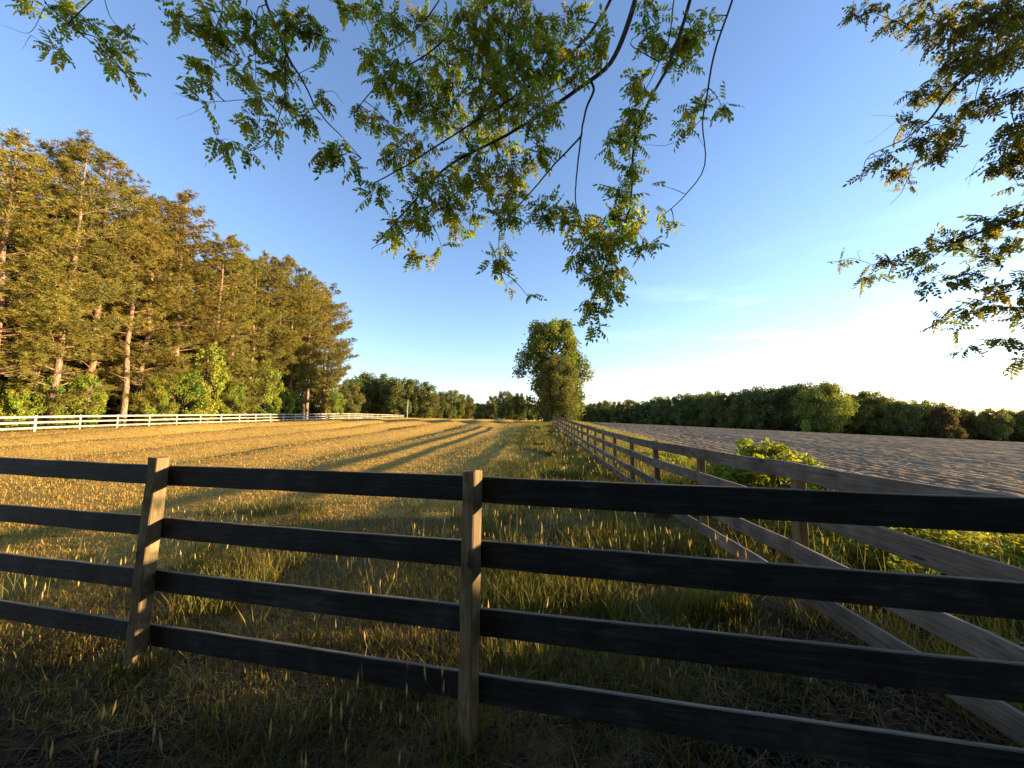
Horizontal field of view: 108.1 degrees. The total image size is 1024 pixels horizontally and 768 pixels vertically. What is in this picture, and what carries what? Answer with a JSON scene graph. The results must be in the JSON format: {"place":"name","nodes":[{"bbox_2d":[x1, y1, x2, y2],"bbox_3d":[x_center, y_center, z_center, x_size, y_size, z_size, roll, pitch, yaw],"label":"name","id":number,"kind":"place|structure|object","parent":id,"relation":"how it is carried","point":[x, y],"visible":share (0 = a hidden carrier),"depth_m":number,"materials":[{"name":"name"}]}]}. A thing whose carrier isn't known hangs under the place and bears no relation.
{"place":"outdoors","nodes":[
{"label":"outdoors","id":0,"kind":"place"},
{"bbox_2d":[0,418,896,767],"bbox_3d":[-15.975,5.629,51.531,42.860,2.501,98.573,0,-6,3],"label":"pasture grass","id":1,"kind":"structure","parent":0,"point":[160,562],"depth_m":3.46,"materials":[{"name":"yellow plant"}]},
{"bbox_2d":[0,418,1023,767],"bbox_3d":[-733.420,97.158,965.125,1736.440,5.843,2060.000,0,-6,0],"label":"pasture","id":2,"kind":"structure","parent":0,"point":[306,432],"depth_m":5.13,"materials":[{"name":"yellow plant"}]},
{"bbox_2d":[0,388,35,430],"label":"sapling","id":3,"kind":"object","parent":2,"relation":"on","point":[14,403],"visible":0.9,"depth_m":29.10,"materials":[{"name":"green plant"}]},
{"bbox_2d":[0,372,45,427],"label":"understory shrub","id":4,"kind":"object","parent":2,"relation":"on","point":[6,382],"visible":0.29,"depth_m":30.69,"materials":[{"name":"green plant"}]},
{"bbox_2d":[0,172,60,352],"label":"pine tree","id":5,"kind":"object","parent":2,"relation":"on","point":[12,243],"visible":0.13,"depth_m":31.70,"materials":[{"name":"green plant"}]},
{"bbox_2d":[0,158,86,391],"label":"pine tree","id":6,"kind":"object","parent":2,"relation":"on","point":[14,373],"visible":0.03,"depth_m":33.75,"materials":[{"name":"green plant"}]},
{"bbox_2d":[21,375,71,429],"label":"sapling","id":7,"kind":"object","parent":2,"relation":"on","point":[38,398],"visible":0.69,"depth_m":30.88,"materials":[{"name":"green plant"}]},
{"bbox_2d":[0,123,102,374],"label":"pine tree","id":8,"kind":"object","parent":2,"relation":"on","point":[13,137],"visible":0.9,"depth_m":28.69,"materials":[{"name":"green plant"}]},
{"bbox_2d":[0,136,126,426],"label":"pine tree","id":9,"kind":"object","parent":2,"relation":"on","point":[72,147],"visible":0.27,"depth_m":32.97,"materials":[{"name":"green plant"}]},
{"bbox_2d":[29,224,118,383],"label":"pine tree","id":10,"kind":"object","parent":2,"relation":"on","point":[70,365],"visible":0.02,"depth_m":37.39,"materials":[{"name":"green plant"}]},
{"bbox_2d":[0,127,154,428],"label":"pine tree","id":11,"kind":"object","parent":2,"relation":"on","point":[61,346],"visible":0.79,"depth_m":32.07,"materials":[{"name":"green plant"}]},
{"bbox_2d":[37,214,124,415],"bbox_3d":[-43.139,-6.781,36.846,7.870,22.705,6.869,-3,-6,29],"label":"pine tree","id":12,"kind":"object","parent":2,"relation":"on","point":[66,363],"visible":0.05,"depth_m":36.22,"materials":[{"name":"green plant"}]},
{"bbox_2d":[57,374,108,427],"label":"sapling","id":13,"kind":"object","parent":2,"relation":"on","point":[102,397],"visible":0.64,"depth_m":33.26,"materials":[{"name":"green plant"}]},
{"bbox_2d":[6,142,184,412],"bbox_3d":[-40.349,-9.375,36.589,10.749,28.115,11.655,0,-6,-4],"label":"pine tree","id":14,"kind":"object","parent":2,"relation":"on","point":[122,182],"visible":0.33,"depth_m":36.44,"materials":[{"name":"green plant"}]},
{"bbox_2d":[82,230,164,424],"bbox_3d":[-42.542,-7.048,40.283,8.188,23.855,8.375,4,-7,-37],"label":"pine tree","id":15,"kind":"object","parent":2,"relation":"on","point":[113,401],"visible":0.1,"depth_m":39.46,"materials":[{"name":"green plant"}]},
{"bbox_2d":[105,397,163,423],"bbox_3d":[-41.878,3.092,41.577,5.990,3.489,5.966,1,-6,-8],"label":"understory shrub","id":16,"kind":"object","parent":2,"relation":"on","point":[128,417],"visible":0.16,"depth_m":39.54,"materials":[{"name":"green plant"}]},
{"bbox_2d":[86,216,202,425],"bbox_3d":[-38.957,-7.212,39.834,9.791,24.204,9.449,-2,-6,6],"label":"pine tree","id":17,"kind":"object","parent":2,"relation":"on","point":[142,375],"visible":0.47,"depth_m":38.75,"materials":[{"name":"green plant"}]},
{"bbox_2d":[96,189,192,426],"bbox_3d":[-37.932,-7.538,37.619,7.195,24.506,6.437,-1,-6,7],"label":"pine tree","id":18,"kind":"object","parent":2,"relation":"on","point":[155,253],"visible":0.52,"depth_m":37.54,"materials":[{"name":"green plant"}]},
{"bbox_2d":[109,210,181,373],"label":"pine tree","id":19,"kind":"object","parent":2,"relation":"on","point":[142,317],"visible":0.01,"depth_m":43.70,"materials":[{"name":"green plant"}]},
{"bbox_2d":[133,373,180,425],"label":"sapling","id":20,"kind":"object","parent":2,"relation":"on","point":[165,396],"visible":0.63,"depth_m":38.95,"materials":[{"name":"green plant"}]},
{"bbox_2d":[118,196,205,406],"bbox_3d":[-42.423,-8.675,43.941,10.103,27.792,9.750,1,-5,-6],"label":"pine tree","id":21,"kind":"object","parent":2,"relation":"on","point":[170,318],"visible":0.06,"depth_m":43.93,"materials":[{"name":"green plant"}]},
{"bbox_2d":[118,188,247,424],"bbox_3d":[-38.292,-9.010,42.745,11.973,28.300,11.301,-3,-6,26],"label":"pine tree","id":22,"kind":"object","parent":2,"relation":"on","point":[179,211],"visible":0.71,"depth_m":42.76,"materials":[{"name":"green plant"}]},
{"bbox_2d":[157,367,211,423],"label":"sapling","id":23,"kind":"object","parent":2,"relation":"on","point":[184,395],"visible":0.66,"depth_m":41.99,"materials":[{"name":"green plant"}]},
{"bbox_2d":[0,413,403,431],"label":"rail fence","id":24,"kind":"object","parent":2,"relation":"on","point":[78,426],"visible":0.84,"depth_m":35.47,"materials":[{"name":"white paint"}]},
{"bbox_2d":[185,342,230,423],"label":"sapling","id":25,"kind":"object","parent":2,"relation":"on","point":[219,375],"visible":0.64,"depth_m":44.55,"materials":[{"name":"green plant"}]},
{"bbox_2d":[186,256,255,417],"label":"pine tree","id":26,"kind":"object","parent":2,"relation":"on","point":[240,289],"visible":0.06,"depth_m":51.05,"materials":[{"name":"green plant"}]},
{"bbox_2d":[181,231,261,423],"bbox_3d":[-37.182,-7.161,47.198,8.671,25.250,7.505,3,-6,-25],"label":"pine tree","id":27,"kind":"object","parent":2,"relation":"on","point":[235,244],"visible":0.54,"depth_m":47.06,"materials":[{"name":"green plant"}]},
{"bbox_2d":[191,252,272,422],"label":"pine tree","id":28,"kind":"object","parent":2,"relation":"on","point":[244,371],"visible":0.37,"depth_m":49.61,"materials":[{"name":"green plant"}]},
{"bbox_2d":[214,379,250,422],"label":"sapling","id":29,"kind":"object","parent":2,"relation":"on","point":[230,392],"visible":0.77,"depth_m":48.22,"materials":[{"name":"green plant"}]},
{"bbox_2d":[214,254,269,365],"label":"pine tree","id":30,"kind":"object","parent":2,"relation":"on","point":[260,283],"visible":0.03,"depth_m":55.67,"materials":[{"name":"green plant"}]},
{"bbox_2d":[219,256,289,421],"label":"pine tree","id":31,"kind":"object","parent":2,"relation":"on","point":[271,320],"visible":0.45,"depth_m":52.69,"materials":[{"name":"green plant"}]},
{"bbox_2d":[223,279,287,401],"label":"pine tree","id":32,"kind":"object","parent":2,"relation":"on","point":[268,336],"visible":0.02,"depth_m":59.65,"materials":[{"name":"green plant"}]},
{"bbox_2d":[246,359,285,421],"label":"sapling","id":33,"kind":"object","parent":2,"relation":"on","point":[269,397],"visible":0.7,"depth_m":53.76,"materials":[{"name":"green plant"}]},
{"bbox_2d":[235,248,302,398],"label":"pine tree","id":34,"kind":"object","parent":2,"relation":"on","point":[279,364],"visible":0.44,"depth_m":56.17,"materials":[{"name":"green plant"}]},
{"bbox_2d":[252,254,314,419],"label":"pine tree","id":35,"kind":"object","parent":2,"relation":"on","point":[289,261],"visible":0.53,"depth_m":59.36,"materials":[{"name":"green plant"}]},
{"bbox_2d":[276,387,296,420],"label":"sapling","id":36,"kind":"object","parent":2,"relation":"on","point":[286,406],"visible":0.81,"depth_m":57.91,"materials":[{"name":"green plant"}]},
{"bbox_2d":[263,272,311,386],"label":"pine tree","id":37,"kind":"object","parent":2,"relation":"on","point":[289,323],"visible":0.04,"depth_m":64.34,"materials":[{"name":"green plant"}]},
{"bbox_2d":[266,262,324,420],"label":"pine tree","id":38,"kind":"object","parent":2,"relation":"on","point":[296,388],"visible":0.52,"depth_m":61.91,"materials":[{"name":"green plant"}]},
{"bbox_2d":[276,279,338,418],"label":"pine tree","id":39,"kind":"object","parent":2,"relation":"on","point":[316,345],"visible":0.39,"depth_m":65.44,"materials":[{"name":"green plant"}]},
{"bbox_2d":[287,279,334,418],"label":"pine tree","id":40,"kind":"object","parent":2,"relation":"on","point":[326,302],"visible":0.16,"depth_m":68.61,"materials":[{"name":"green plant"}]},
{"bbox_2d":[308,405,320,418],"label":"understory shrub","id":41,"kind":"object","parent":2,"relation":"on","point":[312,412],"visible":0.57,"depth_m":71.75,"materials":[{"name":"green plant"}]},
{"bbox_2d":[301,291,334,418],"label":"pine tree","id":42,"kind":"object","parent":2,"relation":"on","point":[330,321],"visible":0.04,"depth_m":72.17,"materials":[{"name":"green plant"}]},
{"bbox_2d":[300,284,353,419],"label":"pine tree","id":43,"kind":"object","parent":2,"relation":"on","point":[322,407],"visible":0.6,"depth_m":71.94,"materials":[{"name":"green plant"}]},
{"bbox_2d":[305,282,359,417],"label":"pine tree","id":44,"kind":"object","parent":2,"relation":"on","point":[339,359],"visible":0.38,"depth_m":74.19,"materials":[{"name":"green plant"}]},
{"bbox_2d":[322,388,344,419],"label":"sapling","id":45,"kind":"object","parent":2,"relation":"on","point":[337,404],"visible":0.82,"depth_m":71.03,"materials":[{"name":"green plant"}]},
{"bbox_2d":[337,381,365,418],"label":"broadleaf tree","id":46,"kind":"object","parent":2,"relation":"on","point":[353,399],"visible":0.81,"depth_m":102.86,"materials":[{"name":"green plant"}]},
{"bbox_2d":[338,375,380,418],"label":"broadleaf tree","id":47,"kind":"object","parent":2,"relation":"on","point":[370,390],"visible":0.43,"depth_m":110.84,"materials":[{"name":"green plant"}]},
{"bbox_2d":[350,371,382,418],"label":"broadleaf tree","id":48,"kind":"object","parent":2,"relation":"on","point":[367,376],"visible":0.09,"depth_m":114.84,"materials":[{"name":"green plant"}]},
{"bbox_2d":[5,0,744,345],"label":"overhanging tree","id":49,"kind":"object","parent":2,"relation":"on","point":[497,72],"visible":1,"depth_m":5.64,"materials":[{"name":"green plant"}]},
{"bbox_2d":[363,373,400,417],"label":"broadleaf tree","id":50,"kind":"object","parent":2,"relation":"on","point":[384,376],"visible":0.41,"depth_m":113.89,"materials":[{"name":"green plant"}]},
{"bbox_2d":[378,375,414,417],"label":"broadleaf tree","id":51,"kind":"object","parent":2,"relation":"on","point":[400,386],"visible":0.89,"depth_m":111.40,"materials":[{"name":"green plant"}]},
{"bbox_2d":[399,379,424,417],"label":"broadleaf tree","id":52,"kind":"object","parent":2,"relation":"on","point":[415,413],"visible":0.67,"depth_m":114.58,"materials":[{"name":"green plant"}]},
{"bbox_2d":[409,381,441,417],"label":"broadleaf tree","id":53,"kind":"object","parent":2,"relation":"on","point":[430,408],"visible":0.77,"depth_m":116.45,"materials":[{"name":"green plant"}]},
{"bbox_2d":[432,391,454,418],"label":"broadleaf tree","id":54,"kind":"object","parent":2,"relation":"on","point":[441,414],"visible":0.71,"depth_m":124.60,"materials":[{"name":"green plant"}]},
{"bbox_2d":[442,388,467,418],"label":"broadleaf tree","id":55,"kind":"object","parent":2,"relation":"on","point":[458,411],"visible":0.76,"depth_m":128.40,"materials":[{"name":"green plant"}]},
{"bbox_2d":[455,394,476,418],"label":"broadleaf tree","id":56,"kind":"object","parent":2,"relation":"on","point":[471,408],"visible":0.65,"depth_m":132.68,"materials":[{"name":"green plant"}]},
{"bbox_2d":[472,403,485,418],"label":"broadleaf tree","id":57,"kind":"object","parent":2,"relation":"on","point":[479,408],"visible":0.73,"depth_m":148.08,"materials":[{"name":"green plant"}]},
{"bbox_2d":[485,395,500,419],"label":"broadleaf tree","id":58,"kind":"object","parent":2,"relation":"on","point":[492,412],"visible":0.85,"depth_m":156.70,"materials":[{"name":"green plant"}]},
{"bbox_2d":[496,390,511,419],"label":"broadleaf tree","id":59,"kind":"object","parent":2,"relation":"on","point":[502,408],"visible":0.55,"depth_m":148.97,"materials":[{"name":"green plant"}]},
{"bbox_2d":[0,425,1014,767],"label":"seed heads","id":60,"kind":"object","parent":2,"relation":"on","point":[346,743],"visible":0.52,"depth_m":3.39,"materials":[{"name":"plant"}]},
{"bbox_2d":[0,456,1023,767],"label":"board fence","id":61,"kind":"object","parent":2,"relation":"on","point":[470,620],"visible":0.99,"depth_m":1.87,"materials":[{"name":"brown wood"}]},
{"bbox_2d":[503,393,522,419],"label":"broadleaf tree","id":62,"kind":"object","parent":2,"relation":"on","point":[509,414],"visible":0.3,"depth_m":143.52,"materials":[{"name":"green plant"}]},
{"bbox_2d":[510,393,526,421],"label":"broadleaf tree","id":63,"kind":"object","parent":2,"relation":"on","point":[517,408],"visible":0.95,"depth_m":69.31,"materials":[{"name":"green plant"}]},
{"bbox_2d":[512,317,594,419],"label":"broadleaf tree","id":64,"kind":"object","parent":2,"relation":"on","point":[546,340],"visible":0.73,"depth_m":65.06,"materials":[{"name":"green plant"}]},
{"bbox_2d":[535,352,582,422],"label":"cedar tree","id":65,"kind":"object","parent":2,"relation":"on","point":[549,411],"visible":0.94,"depth_m":59.95,"materials":[{"name":"green plant"}]},
{"bbox_2d":[705,437,828,525],"bbox_3d":[4.221,1.787,6.148,2.055,1.805,1.818,-1,-6,7],"label":"leafy shrub","id":66,"kind":"object","parent":2,"relation":"on","point":[751,478],"visible":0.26,"depth_m":6.11,"materials":[{"name":"green plant"}]},
{"bbox_2d":[552,416,1023,746],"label":"board fence","id":67,"kind":"object","parent":2,"relation":"on","point":[1005,718],"visible":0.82,"depth_m":2.43,"materials":[{"name":"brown wood"}]},
{"bbox_2d":[764,480,837,533],"bbox_3d":[4.682,1.935,5.927,1.288,1.203,1.454,-4,-7,35],"label":"leafy shrub","id":68,"kind":"object","parent":2,"relation":"on","point":[809,486],"visible":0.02,"depth_m":5.67,"materials":[{"name":"green plant"}]},
{"bbox_2d":[621,449,1023,647],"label":"weeds","id":69,"kind":"object","parent":2,"relation":"on","point":[891,560],"visible":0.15,"depth_m":4.17,"materials":[{"name":"green plant"}]},
{"bbox_2d":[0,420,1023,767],"bbox_3d":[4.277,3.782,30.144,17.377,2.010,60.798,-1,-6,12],"label":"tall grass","id":70,"kind":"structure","parent":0,"point":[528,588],"depth_m":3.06,"materials":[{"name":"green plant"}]},
{"bbox_2d":[0,0,1023,422],"label":"sky","id":71,"kind":"structure","parent":0,"point":[746,292],"materials":[{"name":"blue"}]},
{"bbox_2d":[585,422,1023,533],"bbox_3d":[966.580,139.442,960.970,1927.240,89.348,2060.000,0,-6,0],"label":"ploughed field","id":72,"kind":"structure","parent":0,"point":[987,466],"depth_m":23.54,"materials":[{"name":"soil"}]},
{"bbox_2d":[584,403,602,421],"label":"broadleaf tree","id":73,"kind":"object","parent":72,"relation":"on","point":[589,415],"visible":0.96,"depth_m":161.18,"materials":[{"name":"green plant"}]},
{"bbox_2d":[592,400,611,422],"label":"broadleaf tree","id":74,"kind":"object","parent":72,"relation":"on","point":[602,406],"visible":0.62,"depth_m":162.06,"materials":[{"name":"green plant"}]},
{"bbox_2d":[607,401,628,422],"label":"broadleaf tree","id":75,"kind":"object","parent":72,"relation":"on","point":[615,414],"visible":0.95,"depth_m":155.49,"materials":[{"name":"green plant"}]},
{"bbox_2d":[622,399,635,423],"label":"broadleaf tree","id":76,"kind":"object","parent":72,"relation":"on","point":[628,404],"visible":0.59,"depth_m":154.59,"materials":[{"name":"green plant"}]},
{"bbox_2d":[632,400,653,423],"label":"broadleaf tree","id":77,"kind":"object","parent":72,"relation":"on","point":[641,413],"visible":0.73,"depth_m":147.04,"materials":[{"name":"green plant"}]},
{"bbox_2d":[644,395,668,424],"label":"broadleaf tree","id":78,"kind":"object","parent":72,"relation":"on","point":[651,412],"visible":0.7,"depth_m":141.50,"materials":[{"name":"green plant"}]},
{"bbox_2d":[658,395,684,425],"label":"broadleaf tree","id":79,"kind":"object","parent":72,"relation":"on","point":[665,403],"visible":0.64,"depth_m":137.63,"materials":[{"name":"green plant"}]},
{"bbox_2d":[666,392,698,426],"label":"broadleaf tree","id":80,"kind":"object","parent":72,"relation":"on","point":[681,420],"visible":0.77,"depth_m":133.09,"materials":[{"name":"green plant"}]},
{"bbox_2d":[683,391,714,426],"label":"broadleaf tree","id":81,"kind":"object","parent":72,"relation":"on","point":[699,400],"visible":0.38,"depth_m":131.75,"materials":[{"name":"green plant"}]},
{"bbox_2d":[692,390,727,427],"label":"broadleaf tree","id":82,"kind":"object","parent":72,"relation":"on","point":[705,409],"visible":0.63,"depth_m":126.11,"materials":[{"name":"green plant"}]},
{"bbox_2d":[713,391,742,427],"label":"broadleaf tree","id":83,"kind":"object","parent":72,"relation":"on","point":[724,415],"visible":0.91,"depth_m":120.11,"materials":[{"name":"green plant"}]},
{"bbox_2d":[726,392,767,429],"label":"broadleaf tree","id":84,"kind":"object","parent":72,"relation":"on","point":[747,420],"visible":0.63,"depth_m":116.56,"materials":[{"name":"green plant"}]},
{"bbox_2d":[731,385,782,429],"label":"broadleaf tree","id":85,"kind":"object","parent":72,"relation":"on","point":[760,393],"visible":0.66,"depth_m":114.83,"materials":[{"name":"green plant"}]},
{"bbox_2d":[754,385,789,430],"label":"broadleaf tree","id":86,"kind":"object","parent":72,"relation":"on","point":[773,401],"visible":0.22,"depth_m":115.26,"materials":[{"name":"green plant"}]},
{"bbox_2d":[763,384,810,430],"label":"broadleaf tree","id":87,"kind":"object","parent":72,"relation":"on","point":[783,421],"visible":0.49,"depth_m":110.99,"materials":[{"name":"green plant"}]},
{"bbox_2d":[778,380,832,431],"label":"broadleaf tree","id":88,"kind":"object","parent":72,"relation":"on","point":[803,386],"visible":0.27,"depth_m":110.21,"materials":[{"name":"green plant"}]},
{"bbox_2d":[800,419,810,431],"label":"sapling","id":89,"kind":"object","parent":72,"relation":"on","point":[804,424],"visible":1,"depth_m":99.09,"materials":[{"name":"green plant"}]},
{"bbox_2d":[787,380,860,433],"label":"broadleaf tree","id":90,"kind":"object","parent":72,"relation":"on","point":[833,421],"visible":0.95,"depth_m":100.49,"materials":[{"name":"green plant"}]},
{"bbox_2d":[831,393,877,433],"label":"broadleaf tree","id":91,"kind":"object","parent":72,"relation":"on","point":[862,413],"visible":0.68,"depth_m":104.81,"materials":[{"name":"green plant"}]},
{"bbox_2d":[857,389,893,434],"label":"broadleaf tree","id":92,"kind":"object","parent":72,"relation":"on","point":[871,395],"visible":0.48,"depth_m":105.17,"materials":[{"name":"green plant"}]},
{"bbox_2d":[864,396,913,435],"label":"broadleaf tree","id":93,"kind":"object","parent":72,"relation":"on","point":[877,405],"visible":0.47,"depth_m":102.87,"materials":[{"name":"green plant"}]},
{"bbox_2d":[881,401,932,436],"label":"broadleaf tree","id":94,"kind":"object","parent":72,"relation":"on","point":[915,416],"visible":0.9,"depth_m":99.87,"materials":[{"name":"green plant"}]},
{"bbox_2d":[827,0,1023,381],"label":"overhanging tree","id":95,"kind":"object","parent":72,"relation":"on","point":[1001,23],"visible":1,"depth_m":6.51,"materials":[{"name":"green plant"}]},
{"bbox_2d":[915,401,963,435],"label":"broadleaf tree","id":96,"kind":"object","parent":72,"relation":"on","point":[956,412],"visible":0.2,"depth_m":99.36,"materials":[{"name":"green plant"}]},
{"bbox_2d":[921,405,967,438],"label":"cedar tree","id":97,"kind":"object","parent":72,"relation":"on","point":[944,427],"visible":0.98,"depth_m":95.39,"materials":[{"name":"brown plant"}]},
{"bbox_2d":[957,406,991,439],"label":"broadleaf tree","id":98,"kind":"object","parent":72,"relation":"on","point":[975,424],"visible":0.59,"depth_m":101.04,"materials":[{"name":"green plant"}]},
{"bbox_2d":[979,407,1015,440],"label":"broadleaf tree","id":99,"kind":"object","parent":72,"relation":"on","point":[1003,431],"visible":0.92,"depth_m":98.99,"materials":[{"name":"green plant"}]},
{"bbox_2d":[996,431,1023,441],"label":"hedge shrub","id":100,"kind":"object","parent":72,"relation":"on","point":[1014,437],"visible":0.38,"depth_m":100.65,"materials":[{"name":"green plant"}]},
{"bbox_2d":[999,409,1023,441],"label":"broadleaf tree","id":101,"kind":"object","parent":72,"relation":"on","point":[1010,412],"visible":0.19,"depth_m":102.98,"materials":[{"name":"green plant"}]},
{"bbox_2d":[1012,409,1023,440],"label":"broadleaf tree","id":102,"kind":"object","parent":72,"relation":"on","point":[1021,413],"visible":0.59,"depth_m":101.48,"materials":[{"name":"green plant"}]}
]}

